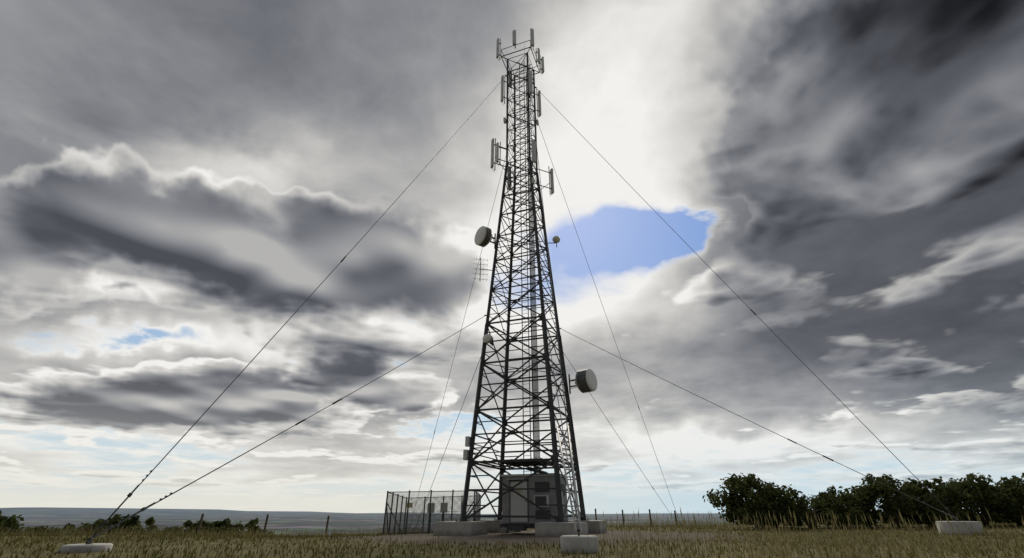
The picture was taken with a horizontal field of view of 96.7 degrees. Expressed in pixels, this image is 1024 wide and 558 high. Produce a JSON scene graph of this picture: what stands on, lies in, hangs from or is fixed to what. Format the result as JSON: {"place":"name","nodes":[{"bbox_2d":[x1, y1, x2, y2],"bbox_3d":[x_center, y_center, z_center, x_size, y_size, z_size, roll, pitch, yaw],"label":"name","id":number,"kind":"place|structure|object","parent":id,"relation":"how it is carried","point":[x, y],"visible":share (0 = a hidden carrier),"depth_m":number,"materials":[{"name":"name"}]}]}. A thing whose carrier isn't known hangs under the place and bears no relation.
{"place":"outdoors","nodes":[
{"label":"outdoors","id":0,"kind":"place"},
{"bbox_2d":[0,507,1023,557],"bbox_3d":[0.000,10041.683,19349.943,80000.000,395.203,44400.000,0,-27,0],"label":"ground","id":1,"kind":"structure","parent":0,"point":[77,517],"depth_m":20.58,"materials":[{"name":"brown soil"}]},
{"bbox_2d":[0,510,275,536],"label":"hedge","id":2,"kind":"object","parent":1,"relation":"on","point":[12,521],"visible":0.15,"depth_m":32.16,"materials":[{"name":"green plant"}]},
{"bbox_2d":[382,490,480,534],"bbox_3d":[-4.550,14.220,27.490,4.990,2.515,5.390,0,-27,0],"label":"compound fence","id":3,"kind":"object","parent":1,"relation":"on","point":[431,508],"visible":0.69,"depth_m":25.50,"materials":[{"name":"grey metal"}]},
{"bbox_2d":[196,508,676,533],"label":"fence posts","id":4,"kind":"object","parent":1,"relation":"on","point":[265,525],"visible":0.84,"depth_m":29.51,"materials":[{"name":"brown wood"}]},
{"bbox_2d":[0,519,1021,536],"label":"margin grass","id":5,"kind":"structure","parent":1,"relation":"on","point":[333,531],"depth_m":27.29,"materials":[{"name":"green plant"}]},
{"bbox_2d":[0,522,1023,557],"bbox_3d":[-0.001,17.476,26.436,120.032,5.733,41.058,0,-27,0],"label":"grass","id":6,"kind":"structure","parent":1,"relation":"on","point":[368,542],"depth_m":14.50,"materials":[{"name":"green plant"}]},
{"bbox_2d":[0,506,1023,557],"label":"tall grass","id":7,"kind":"structure","parent":1,"relation":"on","point":[858,540],"depth_m":7.75,"materials":[{"name":"green plant"}]},
{"bbox_2d":[0,521,1023,557],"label":"dry grass","id":8,"kind":"structure","parent":1,"relation":"on","point":[413,547],"depth_m":15.06,"materials":[{"name":"beige plant"}]},
{"bbox_2d":[433,518,606,535],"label":"concrete footings","id":9,"kind":"object","parent":1,"relation":"on","point":[469,528],"visible":0.74,"depth_m":22.29,"materials":[{"name":"concrete"}]},
{"bbox_2d":[455,28,596,521],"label":"lattice tower","id":10,"kind":"structure","parent":9,"relation":"on","point":[585,380],"depth_m":29.29,"materials":[{"name":"metal"}]},
{"bbox_2d":[91,69,956,538],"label":"guy wires","id":11,"kind":"object","parent":10,"relation":"attached to","point":[573,499],"visible":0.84,"depth_m":19.25,"materials":[{"name":"grey metal"}]},
{"bbox_2d":[60,518,984,552],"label":"concrete anchor blocks","id":12,"kind":"structure","parent":1,"relation":"on","point":[579,543],"depth_m":12.05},
{"bbox_2d":[500,468,567,533],"bbox_3d":[1.334,12.184,25.060,3.300,3.139,3.800,-9,-29,18],"label":"equipment cabin","id":13,"kind":"object","parent":1,"relation":"on","point":[513,503],"visible":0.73,"depth_m":23.98,"materials":[{"name":"metal"}]},
{"bbox_2d":[702,473,1023,528],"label":"hedge","id":14,"kind":"object","parent":1,"relation":"on","point":[1003,501],"visible":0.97,"depth_m":29.15,"materials":[{"name":"green plant"}]},
{"bbox_2d":[0,0,1023,513],"label":"sky","id":15,"kind":"structure","parent":0,"point":[178,178],"materials":[{"name":"grey"}]}
]}

